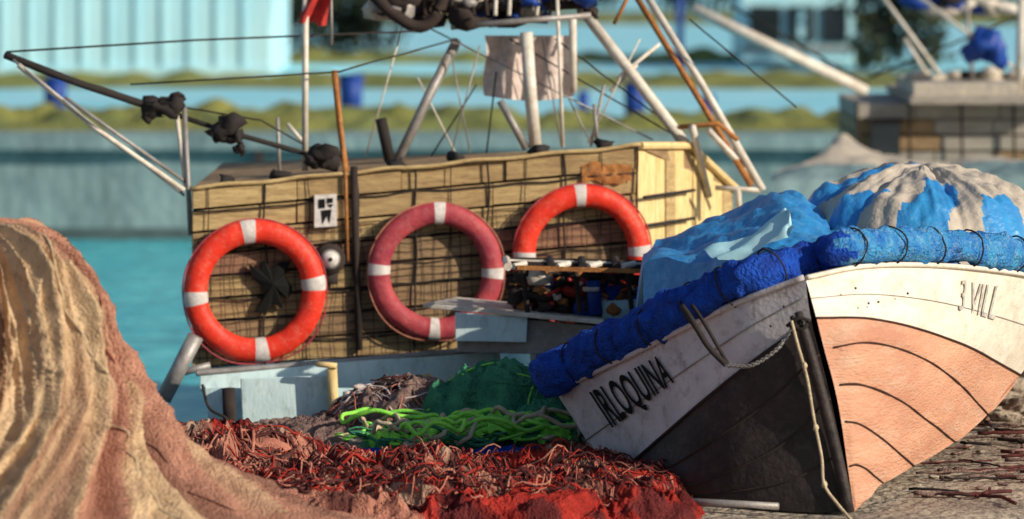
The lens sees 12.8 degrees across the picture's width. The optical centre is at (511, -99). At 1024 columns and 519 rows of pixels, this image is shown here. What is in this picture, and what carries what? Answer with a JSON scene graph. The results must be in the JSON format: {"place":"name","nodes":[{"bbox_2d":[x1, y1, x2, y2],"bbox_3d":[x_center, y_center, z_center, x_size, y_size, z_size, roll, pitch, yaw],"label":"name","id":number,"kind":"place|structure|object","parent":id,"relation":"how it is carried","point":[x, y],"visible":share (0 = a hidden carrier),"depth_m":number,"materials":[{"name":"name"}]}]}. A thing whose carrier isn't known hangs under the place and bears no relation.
{"place":"outdoors","nodes":[
{"label":"outdoors","id":0,"kind":"place"},
{"bbox_2d":[69,240,207,421],"bbox_3d":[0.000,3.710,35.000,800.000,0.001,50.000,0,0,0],"label":"water","id":1,"kind":"structure","parent":0,"point":[140,281],"depth_m":42.54,"materials":[{"name":"teal liquid"}]},
{"bbox_2d":[3,0,796,421],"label":"fishing boat","id":2,"kind":"object","parent":1,"relation":"on","point":[333,208],"visible":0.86,"depth_m":25.27,"materials":[{"name":"brown wood"}]},
{"bbox_2d":[182,218,327,364],"bbox_3d":[-1.411,2.138,24.970,0.805,0.805,0.111,0,0,-9],"label":"lifebuoy","id":3,"kind":"object","parent":2,"relation":"attached to","point":[209,252],"visible":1,"depth_m":24.93,"materials":[{"name":"plastic"}]},
{"bbox_2d":[367,201,504,340],"bbox_3d":[-0.418,2.042,25.135,0.773,0.773,0.101,0,0,-9],"label":"lifebuoy","id":4,"kind":"object","parent":2,"relation":"attached to","point":[397,229],"visible":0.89,"depth_m":25.09,"materials":[{"name":"red plastic"}]},
{"bbox_2d":[512,183,651,322],"bbox_3d":[0.391,1.959,25.269,0.792,0.792,0.105,0,0,-9],"label":"lifebuoy","id":5,"kind":"object","parent":2,"relation":"attached to","point":[544,210],"visible":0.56,"depth_m":25.23,"materials":[{"name":"plastic"}]},
{"bbox_2d":[0,131,838,239],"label":"quay wall","id":6,"kind":"structure","parent":1,"relation":"in","point":[81,185],"depth_m":49.89,"materials":[{"name":"concrete"}]},
{"bbox_2d":[691,0,1023,199],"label":"fishing boat","id":7,"kind":"object","parent":1,"relation":"on","point":[971,118],"visible":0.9,"depth_m":35.99,"materials":[{"name":"grey wood"}]},
{"bbox_2d":[0,0,1017,116],"bbox_3d":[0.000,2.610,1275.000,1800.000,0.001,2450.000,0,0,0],"label":"ground","id":8,"kind":"structure","parent":0,"point":[625,38],"depth_m":69.92,"materials":[{"name":"grey concrete"}]},
{"bbox_2d":[43,76,66,107],"bbox_3d":[-5.541,2.366,55.241,0.306,0.488,0.314,0,0,0],"label":"litter bin","id":9,"kind":"object","parent":8,"relation":"on","point":[57,86],"visible":0.48,"depth_m":55.12,"materials":[{"name":"blue plastic"}]},
{"bbox_2d":[0,0,288,76],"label":"warehouse","id":10,"kind":"structure","parent":8,"relation":"on","point":[32,24],"depth_m":67.00,"materials":[{"name":"white metal"}]},
{"bbox_2d":[289,0,410,54],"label":"shrub","id":11,"kind":"object","parent":8,"relation":"on","point":[351,19],"visible":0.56,"depth_m":74.98,"materials":[{"name":"green plant"}]},
{"bbox_2d":[338,74,363,106],"bbox_3d":[-1.946,2.345,54.906,0.321,0.530,0.329,0,0,0],"label":"litter bin","id":12,"kind":"object","parent":8,"relation":"on","point":[350,87],"visible":0.71,"depth_m":54.78,"materials":[{"name":"blue plastic"}]},
{"bbox_2d":[0,97,840,130],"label":"grass strip","id":13,"kind":"object","parent":8,"relation":"on","point":[53,117],"depth_m":52.01,"materials":[{"name":"green plant"}]},
{"bbox_2d":[701,95,715,114],"bbox_3d":[2.329,2.451,53.926,0.182,0.318,0.187,0,0,0],"label":"litter bin","id":14,"kind":"object","parent":13,"relation":"on","point":[707,103],"visible":0.31,"depth_m":53.85,"materials":[{"name":"blue plastic"}]},
{"bbox_2d":[0,68,1003,89],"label":"grass strip","id":15,"kind":"object","parent":8,"relation":"on","point":[774,78],"depth_m":64.59,"materials":[{"name":"green plant"}]},
{"bbox_2d":[577,91,588,110],"bbox_3d":[0.859,2.451,54.906,0.152,0.318,0.156,0,0,0],"label":"litter bin","id":16,"kind":"object","parent":8,"relation":"on","point":[583,97],"visible":0.71,"depth_m":54.85,"materials":[{"name":"blue plastic"}]},
{"bbox_2d":[289,46,885,64],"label":"grass strip","id":17,"kind":"object","parent":8,"relation":"on","point":[702,55],"depth_m":73.67,"materials":[{"name":"green plant"}]},
{"bbox_2d":[732,0,853,61],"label":"harbour cabin","id":18,"kind":"object","parent":17,"relation":"on","point":[814,26],"visible":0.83,"depth_m":71.95,"materials":[{"name":"white glass"}]},
{"bbox_2d":[596,0,620,7],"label":"shrub","id":19,"kind":"object","parent":8,"relation":"on","point":[608,3],"visible":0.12,"depth_m":112.00,"materials":[{"name":"green plant"}]},
{"bbox_2d":[623,82,646,114],"bbox_3d":[1.446,2.372,53.607,0.280,0.477,0.288,0,0,0],"label":"litter bin","id":20,"kind":"object","parent":8,"relation":"on","point":[630,102],"visible":0.52,"depth_m":53.50,"materials":[{"name":"blue plastic"}]},
{"bbox_2d":[291,9,1016,24],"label":"grass strip","id":21,"kind":"object","parent":8,"relation":"on","point":[628,18],"depth_m":98.18,"materials":[{"name":"green plant"}]},
{"bbox_2d":[672,0,685,66],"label":"lamp post","id":22,"kind":"object","parent":8,"relation":"on","point":[679,19],"visible":0.51,"depth_m":71.95,"materials":[{"name":"blue metal"}]},
{"bbox_2d":[654,0,731,11],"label":"shrub","id":23,"kind":"object","parent":8,"relation":"on","point":[671,4],"visible":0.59,"depth_m":105.97,"materials":[{"name":"green plant"}]},
{"bbox_2d":[828,0,957,72],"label":"shrub","id":24,"kind":"object","parent":8,"relation":"on","point":[880,34],"visible":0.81,"depth_m":69.86,"materials":[{"name":"green plant"}]},
{"bbox_2d":[962,0,1017,16],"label":"shrub","id":25,"kind":"object","parent":8,"relation":"on","point":[1013,1],"visible":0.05,"depth_m":99.97,"materials":[{"name":"green plant"}]},
{"bbox_2d":[183,394,1023,518],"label":"quay","id":26,"kind":"structure","parent":0,"point":[891,499],"depth_m":20.68,"materials":[{"name":"concrete"}]},
{"bbox_2d":[0,217,374,518],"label":"fishing net heap","id":27,"kind":"object","parent":26,"relation":"on","point":[91,427],"visible":1,"depth_m":18.48,"materials":[{"name":"beige fabric"}]},
{"bbox_2d":[254,372,444,443],"bbox_3d":[-0.755,2.564,23.174,1.325,0.332,0.754,0,0,-14],"label":"grey fishing net","id":28,"kind":"object","parent":26,"relation":"on","point":[408,390],"visible":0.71,"depth_m":23.04,"materials":[{"name":"fabric"}]},
{"bbox_2d":[178,417,704,518],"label":"red fishing net","id":29,"kind":"object","parent":26,"relation":"on","point":[438,479],"visible":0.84,"depth_m":20.13,"materials":[{"name":"red fabric"}]},
{"bbox_2d":[349,444,538,453],"bbox_3d":[-0.388,2.689,22.197,1.380,0.082,0.247,0,0,0],"label":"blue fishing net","id":30,"kind":"object","parent":26,"relation":"on","point":[501,449],"visible":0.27,"depth_m":22.17,"materials":[{"name":"blue fabric"}]},
{"bbox_2d":[361,356,584,449],"bbox_3d":[-0.175,2.512,22.902,1.204,0.436,0.948,0,0,0],"label":"green fishing net","id":31,"kind":"object","parent":26,"relation":"on","point":[505,382],"visible":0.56,"depth_m":22.82,"materials":[{"name":"fabric"}]},
{"bbox_2d":[334,405,583,447],"bbox_3d":[-0.184,2.589,22.483,1.400,0.203,0.867,0,0,0],"label":"green rope coil","id":32,"kind":"object","parent":31,"relation":"on","point":[475,425],"visible":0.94,"depth_m":22.34,"materials":[{"name":"green fabric"}]},
{"bbox_2d":[423,255,641,361],"bbox_3d":[0.353,2.735,24.090,1.637,1.750,1.220,0,0,0],"label":"table","id":33,"kind":"object","parent":26,"relation":"on","point":[581,292],"visible":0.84,"depth_m":23.88,"materials":[{"name":"white paint"}]},
{"bbox_2d":[692,498,778,509],"bbox_3d":[0.917,2.668,20.190,0.550,0.037,0.032,0,0,19],"label":"steel pipe","id":34,"kind":"object","parent":26,"relation":"on","point":[737,504],"visible":0.66,"depth_m":20.15,"materials":[{"name":"silver metal"}]},
{"bbox_2d":[528,161,1023,518],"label":"fishing boat","id":35,"kind":"object","parent":26,"relation":"on","point":[849,343],"visible":0.98,"depth_m":20.67,"materials":[{"name":"white paint"}]},
{"bbox_2d":[896,431,1023,496],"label":"stones","id":36,"kind":"object","parent":26,"relation":"on","point":[964,468],"visible":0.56,"depth_m":21.61,"materials":[{"name":"stone"}]},
{"bbox_2d":[909,416,1023,504],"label":"rope scraps","id":37,"kind":"object","parent":26,"relation":"on","point":[989,493],"visible":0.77,"depth_m":21.62,"materials":[{"name":"brown fabric"}]},
{"bbox_2d":[983,371,1023,422],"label":"rock pile","id":38,"kind":"object","parent":26,"relation":"on","point":[1009,407],"visible":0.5,"depth_m":23.79,"materials":[{"name":"stone"}]}
]}

